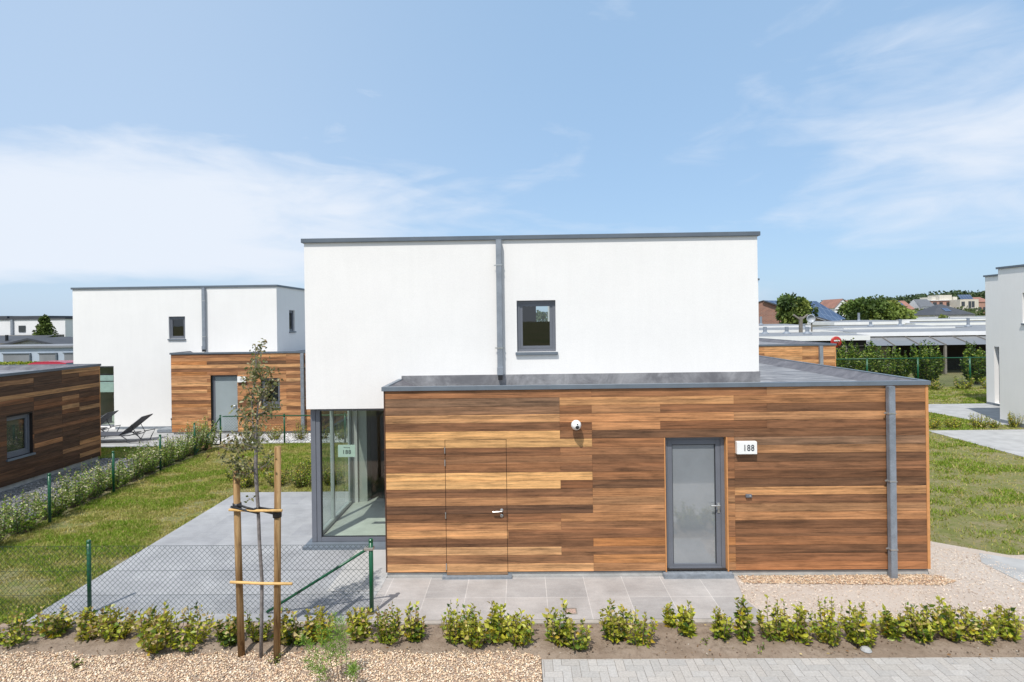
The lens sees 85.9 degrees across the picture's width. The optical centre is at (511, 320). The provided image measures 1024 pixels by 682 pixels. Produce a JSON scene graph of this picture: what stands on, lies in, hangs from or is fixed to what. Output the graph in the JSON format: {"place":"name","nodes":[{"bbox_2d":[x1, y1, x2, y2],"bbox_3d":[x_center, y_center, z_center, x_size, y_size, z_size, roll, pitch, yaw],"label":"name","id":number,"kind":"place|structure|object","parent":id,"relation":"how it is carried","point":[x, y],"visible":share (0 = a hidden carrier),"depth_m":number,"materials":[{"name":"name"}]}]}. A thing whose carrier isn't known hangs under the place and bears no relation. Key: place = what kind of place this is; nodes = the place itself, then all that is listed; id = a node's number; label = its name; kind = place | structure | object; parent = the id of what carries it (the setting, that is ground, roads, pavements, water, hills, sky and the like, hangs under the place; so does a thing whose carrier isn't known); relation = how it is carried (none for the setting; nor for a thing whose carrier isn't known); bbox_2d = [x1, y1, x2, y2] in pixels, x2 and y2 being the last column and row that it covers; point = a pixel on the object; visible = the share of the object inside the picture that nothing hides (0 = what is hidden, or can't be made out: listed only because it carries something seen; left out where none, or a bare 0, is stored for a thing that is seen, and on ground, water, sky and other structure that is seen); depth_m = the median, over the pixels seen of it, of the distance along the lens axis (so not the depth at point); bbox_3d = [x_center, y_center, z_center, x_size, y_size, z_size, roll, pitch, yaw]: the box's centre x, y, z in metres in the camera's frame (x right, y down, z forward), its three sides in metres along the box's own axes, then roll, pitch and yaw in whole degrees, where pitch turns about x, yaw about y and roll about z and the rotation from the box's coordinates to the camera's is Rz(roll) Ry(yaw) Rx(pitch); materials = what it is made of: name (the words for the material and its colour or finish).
{"place":"outdoors","nodes":[
{"label":"outdoors","id":0,"kind":"place"},
{"bbox_2d":[0,458,172,528],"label":"grey gravel","id":1,"kind":"structure","parent":0,"point":[44,488],"depth_m":14.16,"materials":[{"name":"grey gravel"}]},
{"bbox_2d":[98,445,183,457],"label":"grass","id":2,"kind":"structure","parent":0,"point":[109,450],"depth_m":17.76,"materials":[{"name":"green plant"}]},
{"bbox_2d":[101,429,232,447],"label":"neighbour terrace","id":3,"kind":"structure","parent":0,"point":[112,441],"depth_m":19.78,"materials":[{"name":"concrete"}]},
{"bbox_2d":[101,414,154,443],"bbox_3d":[-13.800,3.801,19.270,2.175,0.930,0.672,-1,0,-3],"label":"sun lounger","id":4,"kind":"object","parent":3,"relation":"on","point":[136,424],"visible":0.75,"depth_m":19.26,"materials":[{"name":"grey metal"}]},
{"bbox_2d":[0,442,347,622],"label":"lawn","id":5,"kind":"structure","parent":0,"point":[20,588],"depth_m":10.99,"materials":[{"name":"plant"}]},
{"bbox_2d":[222,413,347,443],"bbox_3d":[-6.425,3.677,18.639,6.752,1.062,0.085,-1,0,1],"label":"chain link fence","id":6,"kind":"object","parent":5,"relation":"on","point":[344,423],"visible":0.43,"depth_m":18.64,"materials":[{"name":"green metal"}]},
{"bbox_2d":[286,460,310,487],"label":"shrub","id":7,"kind":"object","parent":5,"relation":"on","point":[299,481],"visible":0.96,"depth_m":13.63,"materials":[{"name":"green plant"}]},
{"bbox_2d":[24,491,386,623],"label":"terrace","id":8,"kind":"structure","parent":0,"point":[214,525],"depth_m":9.13,"materials":[{"name":"grey concrete"}]},
{"bbox_2d":[0,538,373,613],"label":"chain link fence","id":9,"kind":"object","parent":8,"relation":"on","point":[369,548],"visible":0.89,"depth_m":7.72,"materials":[{"name":"green metal"}]},
{"bbox_2d":[327,550,387,590],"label":"paving slab","id":10,"kind":"structure","parent":8,"relation":"on","point":[379,567],"depth_m":8.90,"materials":[{"name":"concrete"}]},
{"bbox_2d":[0,646,541,681],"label":"pebbles","id":11,"kind":"object","parent":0,"point":[32,671],"visible":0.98,"depth_m":6.54,"materials":[{"name":"beige gravel"}]},
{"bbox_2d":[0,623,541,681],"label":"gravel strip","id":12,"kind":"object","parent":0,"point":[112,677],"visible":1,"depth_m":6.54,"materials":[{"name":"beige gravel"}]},
{"bbox_2d":[297,611,361,681],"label":"feathery weed","id":13,"kind":"object","parent":12,"relation":"on","point":[352,669],"visible":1,"depth_m":6.17,"materials":[{"name":"green plant"}]},
{"bbox_2d":[213,433,347,443],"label":"white gravel","id":14,"kind":"structure","parent":0,"point":[287,439],"depth_m":19.16,"materials":[{"name":"white gravel"}]},
{"bbox_2d":[1,321,985,681],"bbox_3d":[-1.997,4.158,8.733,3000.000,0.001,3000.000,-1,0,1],"label":"ground","id":15,"kind":"structure","parent":0,"point":[947,377],"depth_m":22.13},
{"bbox_2d":[0,489,45,534],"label":"hedge shrub","id":16,"kind":"object","parent":15,"relation":"on","point":[28,521],"visible":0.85,"depth_m":10.90,"materials":[{"name":"green plant"}]},
{"bbox_2d":[0,344,72,362],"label":"mobile home","id":17,"kind":"object","parent":15,"relation":"on","point":[24,353],"visible":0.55,"depth_m":39.20,"materials":[{"name":"grey metal"}]},
{"bbox_2d":[0,335,72,344],"bbox_3d":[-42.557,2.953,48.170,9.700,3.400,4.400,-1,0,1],"label":"roof","id":18,"kind":"structure","parent":17,"relation":"attached to","point":[26,339],"depth_m":47.67,"materials":[{"name":"stone"}]},
{"bbox_2d":[0,316,72,343],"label":"terrace row","id":19,"kind":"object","parent":15,"relation":"on","point":[21,325],"visible":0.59,"depth_m":64.59,"materials":[{"name":"paint"}]},
{"bbox_2d":[32,314,58,336],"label":"tree","id":20,"kind":"object","parent":15,"relation":"on","point":[44,326],"visible":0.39,"depth_m":51.16,"materials":[{"name":"green plant"}]},
{"bbox_2d":[0,364,100,491],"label":"timber annex","id":21,"kind":"object","parent":15,"relation":"on","point":[50,418],"visible":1,"depth_m":15.07,"materials":[{"name":"brown wood"}]},
{"bbox_2d":[6,414,35,461],"bbox_3d":[-12.730,2.998,14.191,0.200,1.102,0.800,-1,0,1],"label":"window","id":22,"kind":"structure","parent":21,"relation":"in","point":[26,449],"depth_m":14.42,"materials":[{"name":"grey metal"}]},
{"bbox_2d":[26,485,75,518],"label":"hedge shrub","id":23,"kind":"object","parent":15,"relation":"on","point":[65,506],"visible":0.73,"depth_m":11.73,"materials":[{"name":"green plant"}]},
{"bbox_2d":[53,466,97,507],"bbox_3d":[-9.909,3.777,12.496,0.802,0.905,0.753,-1,0,-12],"label":"hedge shrub","id":24,"kind":"object","parent":15,"relation":"on","point":[81,497],"visible":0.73,"depth_m":12.45,"materials":[{"name":"green plant"}]},
{"bbox_2d":[74,457,111,498],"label":"hedge shrub","id":25,"kind":"object","parent":15,"relation":"on","point":[98,486],"visible":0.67,"depth_m":13.06,"materials":[{"name":"green plant"}]},
{"bbox_2d":[0,415,221,543],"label":"chain link fence","id":26,"kind":"object","parent":15,"relation":"on","point":[49,484],"visible":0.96,"depth_m":13.29,"materials":[{"name":"green metal"}]},
{"bbox_2d":[100,457,135,488],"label":"hedge shrub","id":27,"kind":"object","parent":15,"relation":"on","point":[118,482],"visible":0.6,"depth_m":13.86,"materials":[{"name":"green plant"}]},
{"bbox_2d":[120,442,150,480],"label":"hedge shrub","id":28,"kind":"object","parent":15,"relation":"on","point":[139,460],"visible":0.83,"depth_m":14.53,"materials":[{"name":"green plant"}]},
{"bbox_2d":[149,434,183,466],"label":"hedge shrub","id":29,"kind":"object","parent":15,"relation":"on","point":[167,456],"visible":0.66,"depth_m":15.93,"materials":[{"name":"green plant"}]},
{"bbox_2d":[71,285,346,433],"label":"house","id":30,"kind":"structure","parent":15,"relation":"on","point":[180,356],"depth_m":21.60,"materials":[{"name":"white paint"}]},
{"bbox_2d":[212,375,237,430],"bbox_3d":[-10.650,3.096,20.489,1.000,2.140,0.120,-1,0,1],"label":"door","id":31,"kind":"structure","parent":30,"relation":"in","point":[225,394],"depth_m":20.50,"materials":[{"name":"grey glass"}]},
{"bbox_2d":[301,231,930,579],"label":"house","id":32,"kind":"structure","parent":15,"relation":"on","point":[457,382],"depth_m":8.73,"materials":[{"name":"wood"}]},
{"bbox_2d":[444,439,507,574],"bbox_3d":[-0.567,2.956,8.683,0.987,2.144,0.087,-1,0,1],"label":"storage door","id":33,"kind":"structure","parent":32,"relation":"in","point":[476,484],"depth_m":8.71,"materials":[{"name":"wood"}]},
{"bbox_2d":[516,300,557,354],"bbox_3d":[0.439,0.129,9.936,0.760,0.980,0.170,-1,0,1],"label":"window","id":34,"kind":"structure","parent":32,"relation":"in","point":[521,350],"depth_m":9.97,"materials":[{"name":"grey metal"}]},
{"bbox_2d":[665,437,725,568],"bbox_3d":[2.903,2.900,8.743,0.951,2.114,0.126,-1,0,1],"label":"entrance door","id":35,"kind":"structure","parent":32,"relation":"in","point":[695,483],"depth_m":8.77,"materials":[{"name":"grey glass"}]},
{"bbox_2d":[287,619,1023,624],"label":"kerb strip","id":36,"kind":"object","parent":15,"relation":"on","point":[438,622],"visible":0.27,"depth_m":7.41,"materials":[{"name":"concrete"}]},
{"bbox_2d":[536,290,984,321],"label":"wood","id":37,"kind":"object","parent":15,"relation":"on","point":[540,315],"visible":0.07,"depth_m":279.55,"materials":[{"name":"green plant"}]},
{"bbox_2d":[775,292,818,324],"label":"tree","id":38,"kind":"object","parent":15,"relation":"on","point":[788,306],"visible":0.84,"depth_m":76.71,"materials":[{"name":"green plant"}]},
{"bbox_2d":[759,324,842,336],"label":"mobile home","id":39,"kind":"object","parent":15,"relation":"on","point":[782,330],"visible":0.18,"depth_m":50.35,"materials":[{"name":"white"}]},
{"bbox_2d":[758,292,844,323],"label":"brick house","id":40,"kind":"structure","parent":15,"relation":"on","point":[767,310],"depth_m":88.08,"materials":[{"name":"brick"}]},
{"bbox_2d":[759,327,869,363],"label":"flat-roofed building","id":41,"kind":"structure","parent":15,"relation":"on","point":[827,337],"depth_m":38.03,"materials":[{"name":"white"}]},
{"bbox_2d":[836,337,865,370],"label":"hedge bush","id":42,"kind":"object","parent":15,"relation":"on","point":[852,355],"visible":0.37,"depth_m":32.23,"materials":[{"name":"green plant"}]},
{"bbox_2d":[808,313,904,327],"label":"mobile home","id":43,"kind":"object","parent":15,"relation":"on","point":[838,323],"visible":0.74,"depth_m":65.31,"materials":[{"name":"white"}]},
{"bbox_2d":[836,294,898,319],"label":"tree","id":44,"kind":"object","parent":15,"relation":"on","point":[867,308],"visible":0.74,"depth_m":105.43,"materials":[{"name":"green plant"}]},
{"bbox_2d":[860,340,896,374],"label":"hedge bush","id":45,"kind":"object","parent":15,"relation":"on","point":[873,364],"visible":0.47,"depth_m":32.09,"materials":[{"name":"green plant"}]},
{"bbox_2d":[735,541,1023,619],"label":"fine gravel","id":46,"kind":"structure","parent":15,"relation":"on","point":[889,604],"depth_m":8.10,"materials":[{"name":"beige gravel"}]},
{"bbox_2d":[738,574,955,584],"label":"pebbles","id":47,"kind":"object","parent":46,"relation":"on","point":[885,578],"visible":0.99,"depth_m":8.48,"materials":[{"name":"beige gravel"}]},
{"bbox_2d":[816,319,954,332],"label":"flat-roofed building","id":48,"kind":"structure","parent":15,"relation":"on","point":[900,325],"depth_m":51.55,"materials":[{"name":"white"}]},
{"bbox_2d":[890,346,912,376],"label":"hedge bush","id":49,"kind":"object","parent":15,"relation":"on","point":[899,369],"visible":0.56,"depth_m":32.43,"materials":[{"name":"green plant"}]},
{"bbox_2d":[820,328,985,373],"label":"flat-roofed building","id":50,"kind":"structure","parent":15,"relation":"on","point":[950,342],"depth_m":40.81,"materials":[{"name":"white"}]},
{"bbox_2d":[909,340,945,381],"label":"hedge bush","id":51,"kind":"object","parent":15,"relation":"on","point":[925,373],"visible":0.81,"depth_m":32.04,"materials":[{"name":"green plant"}]},
{"bbox_2d":[909,304,974,317],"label":"house","id":52,"kind":"structure","parent":15,"relation":"on","point":[937,310],"depth_m":144.72,"materials":[{"name":"stone"}]},
{"bbox_2d":[949,295,978,310],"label":"apartment block","id":53,"kind":"structure","parent":15,"relation":"on","point":[964,301],"depth_m":201.14,"materials":[{"name":"beige paint"}]},
{"bbox_2d":[960,341,985,383],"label":"hedge bush","id":54,"kind":"object","parent":15,"relation":"on","point":[976,366],"visible":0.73,"depth_m":32.11,"materials":[{"name":"green plant"}]},
{"bbox_2d":[979,553,1023,582],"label":"concrete slab","id":55,"kind":"structure","parent":15,"relation":"on","point":[1016,566],"depth_m":8.93,"materials":[{"name":"grey concrete"}]},
{"bbox_2d":[983,264,1023,427],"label":"house","id":56,"kind":"structure","parent":15,"relation":"on","point":[1004,300],"depth_m":20.33,"materials":[{"name":"white paint"}]},
{"bbox_2d":[0,622,1023,661],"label":"soil bed","id":57,"kind":"object","parent":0,"point":[433,639],"visible":0.45,"depth_m":6.84,"materials":[{"name":"brown soil"}]},
{"bbox_2d":[0,604,55,648],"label":"shrub","id":58,"kind":"object","parent":57,"relation":"on","point":[17,628],"visible":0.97,"depth_m":7.13,"materials":[{"name":"green plant"}]},
{"bbox_2d":[36,604,78,638],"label":"shrub","id":59,"kind":"object","parent":57,"relation":"on","point":[57,626],"visible":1,"depth_m":7.18,"materials":[{"name":"green plant"}]},
{"bbox_2d":[74,605,111,643],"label":"shrub","id":60,"kind":"object","parent":57,"relation":"on","point":[85,630],"visible":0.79,"depth_m":7.13,"materials":[{"name":"green plant"}]},
{"bbox_2d":[93,604,136,642],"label":"shrub","id":61,"kind":"object","parent":57,"relation":"on","point":[114,628],"visible":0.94,"depth_m":7.12,"materials":[{"name":"green plant"}]},
{"bbox_2d":[129,600,187,655],"bbox_3d":[-4.503,3.886,6.923,0.594,0.540,0.601,-1,0,23],"label":"shrub","id":62,"kind":"object","parent":57,"relation":"on","point":[150,635],"visible":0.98,"depth_m":6.83,"materials":[{"name":"green plant"}]},
{"bbox_2d":[162,602,215,652],"bbox_3d":[-4.104,3.911,6.950,0.576,0.479,0.526,-1,0,18],"label":"shrub","id":63,"kind":"object","parent":57,"relation":"on","point":[192,636],"visible":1,"depth_m":6.97,"materials":[{"name":"green plant"}]},
{"bbox_2d":[210,614,236,646],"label":"shrub","id":64,"kind":"object","parent":57,"relation":"on","point":[227,636],"visible":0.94,"depth_m":6.93,"materials":[{"name":"green plant"}]},
{"bbox_2d":[201,338,283,657],"bbox_3d":[-3.238,2.195,6.769,0.895,3.941,0.584,-1,0,1],"label":"young tree","id":65,"kind":"object","parent":57,"relation":"on","point":[255,432],"visible":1,"depth_m":6.73,"materials":[{"name":"green plant"}]},
{"bbox_2d":[244,611,271,641],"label":"shrub","id":66,"kind":"object","parent":57,"relation":"on","point":[253,636],"visible":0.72,"depth_m":7.00,"materials":[{"name":"green plant"}]},
{"bbox_2d":[228,446,292,660],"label":"stakes","id":67,"kind":"object","parent":57,"relation":"on","point":[237,507],"visible":0.96,"depth_m":6.72,"materials":[{"name":"brown wood"}]},
{"bbox_2d":[281,620,313,646],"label":"shrub","id":68,"kind":"object","parent":57,"relation":"on","point":[293,634],"visible":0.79,"depth_m":6.93,"materials":[{"name":"green plant"}]},
{"bbox_2d":[302,605,335,644],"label":"shrub","id":69,"kind":"object","parent":57,"relation":"on","point":[317,620],"visible":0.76,"depth_m":6.99,"materials":[{"name":"green plant"}]},
{"bbox_2d":[345,606,373,641],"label":"shrub","id":70,"kind":"object","parent":57,"relation":"on","point":[356,629],"visible":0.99,"depth_m":7.06,"materials":[{"name":"green plant"}]},
{"bbox_2d":[364,601,404,645],"bbox_3d":[-1.578,3.837,6.963,0.450,0.556,0.472,-1,0,40],"label":"shrub","id":71,"kind":"object","parent":57,"relation":"on","point":[384,633],"visible":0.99,"depth_m":6.93,"materials":[{"name":"green plant"}]},
{"bbox_2d":[400,601,427,641],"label":"shrub","id":72,"kind":"object","parent":57,"relation":"on","point":[414,632],"visible":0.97,"depth_m":6.97,"materials":[{"name":"green plant"}]},
{"bbox_2d":[440,598,466,644],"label":"shrub","id":73,"kind":"object","parent":57,"relation":"on","point":[451,632],"visible":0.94,"depth_m":6.92,"materials":[{"name":"green plant"}]},
{"bbox_2d":[454,603,492,648],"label":"shrub","id":74,"kind":"object","parent":57,"relation":"on","point":[472,635],"visible":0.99,"depth_m":6.83,"materials":[{"name":"green plant"}]},
{"bbox_2d":[484,601,512,643],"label":"shrub","id":75,"kind":"object","parent":57,"relation":"on","point":[497,631],"visible":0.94,"depth_m":6.94,"materials":[{"name":"green plant"}]},
{"bbox_2d":[5,621,1020,657],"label":"pebbles","id":76,"kind":"object","parent":57,"relation":"on","point":[494,648],"visible":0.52,"depth_m":6.80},
{"bbox_2d":[503,608,534,648],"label":"shrub","id":77,"kind":"object","parent":57,"relation":"on","point":[515,635],"visible":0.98,"depth_m":6.88,"materials":[{"name":"green plant"}]},
{"bbox_2d":[542,598,577,645],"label":"shrub","id":78,"kind":"object","parent":57,"relation":"on","point":[554,636],"visible":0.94,"depth_m":6.85,"materials":[{"name":"green plant"}]},
{"bbox_2d":[559,618,591,650],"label":"shrub","id":79,"kind":"object","parent":57,"relation":"on","point":[571,643],"visible":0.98,"depth_m":6.75,"materials":[{"name":"green plant"}]},
{"bbox_2d":[598,598,631,643],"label":"shrub","id":80,"kind":"object","parent":57,"relation":"on","point":[613,629],"visible":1,"depth_m":6.93,"materials":[{"name":"green plant"}]},
{"bbox_2d":[624,606,657,647],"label":"shrub","id":81,"kind":"object","parent":57,"relation":"on","point":[648,640],"visible":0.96,"depth_m":6.78,"materials":[{"name":"green plant"}]},
{"bbox_2d":[675,600,697,637],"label":"shrub","id":82,"kind":"object","parent":57,"relation":"on","point":[685,624],"visible":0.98,"depth_m":7.01,"materials":[{"name":"green plant"}]},
{"bbox_2d":[709,606,734,640],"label":"shrub","id":83,"kind":"object","parent":57,"relation":"on","point":[718,628],"visible":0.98,"depth_m":6.93,"materials":[{"name":"green plant"}]},
{"bbox_2d":[732,595,755,643],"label":"shrub","id":84,"kind":"object","parent":57,"relation":"on","point":[745,630],"visible":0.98,"depth_m":6.88,"materials":[{"name":"green plant"}]},
{"bbox_2d":[756,594,792,642],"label":"shrub","id":85,"kind":"object","parent":57,"relation":"on","point":[775,632],"visible":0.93,"depth_m":6.86,"materials":[{"name":"green plant"}]},
{"bbox_2d":[778,601,815,644],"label":"shrub","id":86,"kind":"object","parent":57,"relation":"on","point":[798,631],"visible":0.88,"depth_m":6.88,"materials":[{"name":"green plant"}]},
{"bbox_2d":[808,596,843,646],"bbox_3d":[3.898,3.752,6.841,0.395,0.576,0.371,-1,0,33],"label":"shrub","id":87,"kind":"object","parent":57,"relation":"on","point":[828,623],"visible":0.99,"depth_m":6.83,"materials":[{"name":"green plant"}]},
{"bbox_2d":[841,599,880,648],"bbox_3d":[4.278,3.747,6.784,0.354,0.575,0.397,-1,0,-29],"label":"shrub","id":88,"kind":"object","parent":57,"relation":"on","point":[861,634],"visible":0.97,"depth_m":6.74,"materials":[{"name":"green plant"}]},
{"bbox_2d":[877,603,906,640],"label":"shrub","id":89,"kind":"object","parent":57,"relation":"on","point":[890,630],"visible":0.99,"depth_m":6.89,"materials":[{"name":"green plant"}]},
{"bbox_2d":[897,601,943,643],"bbox_3d":[5.135,3.785,6.927,0.485,0.480,0.470,-1,0,-29],"label":"shrub","id":90,"kind":"object","parent":57,"relation":"on","point":[924,627],"visible":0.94,"depth_m":6.85,"materials":[{"name":"green plant"}]},
{"bbox_2d":[927,595,974,641],"bbox_3d":[5.496,3.760,6.910,0.484,0.517,0.516,-1,0,1],"label":"shrub","id":91,"kind":"object","parent":57,"relation":"on","point":[954,631],"visible":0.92,"depth_m":6.88,"materials":[{"name":"green plant"}]},
{"bbox_2d":[960,606,1001,645],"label":"shrub","id":92,"kind":"object","parent":57,"relation":"on","point":[986,632],"visible":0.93,"depth_m":6.82,"materials":[{"name":"green plant"}]},
{"bbox_2d":[990,604,1023,641],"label":"shrub","id":93,"kind":"object","parent":57,"relation":"on","point":[1012,628],"visible":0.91,"depth_m":6.84,"materials":[{"name":"green plant"}]},
{"bbox_2d":[0,0,1023,321],"label":"sky","id":94,"kind":"structure","parent":0,"point":[871,147],"materials":[{"name":"blue"}]},
{"bbox_2d":[366,576,764,620],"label":"walkway","id":95,"kind":"structure","parent":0,"point":[587,597],"depth_m":8.11,"materials":[{"name":"grey concrete"}]},
{"bbox_2d":[542,657,1023,681],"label":"block paving","id":96,"kind":"structure","parent":0,"point":[977,669],"depth_m":6.34,"materials":[{"name":"grey concrete"}]},
{"bbox_2d":[929,403,1006,424],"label":"paving slab","id":97,"kind":"structure","parent":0,"point":[964,411],"depth_m":23.21,"materials":[{"name":"concrete"}]},
{"bbox_2d":[928,386,1023,554],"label":"side lawn","id":98,"kind":"structure","parent":0,"point":[957,522],"depth_m":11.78,"materials":[{"name":"plant"}]},
{"bbox_2d":[548,278,836,366],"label":"house","id":99,"kind":"structure","parent":98,"relation":"on","point":[821,353],"depth_m":20.54,"materials":[{"name":"brown wood"}]},
{"bbox_2d":[836,357,985,385],"bbox_3d":[23.836,2.923,30.833,16.003,1.742,0.094,-1,0,1],"label":"chain link fence","id":100,"kind":"object","parent":98,"relation":"on","point":[918,370],"visible":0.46,"depth_m":30.83,"materials":[{"name":"green metal"}]},
{"bbox_2d":[929,429,1023,456],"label":"path","id":101,"kind":"structure","parent":0,"point":[1010,441],"depth_m":18.05,"materials":[{"name":"concrete"}]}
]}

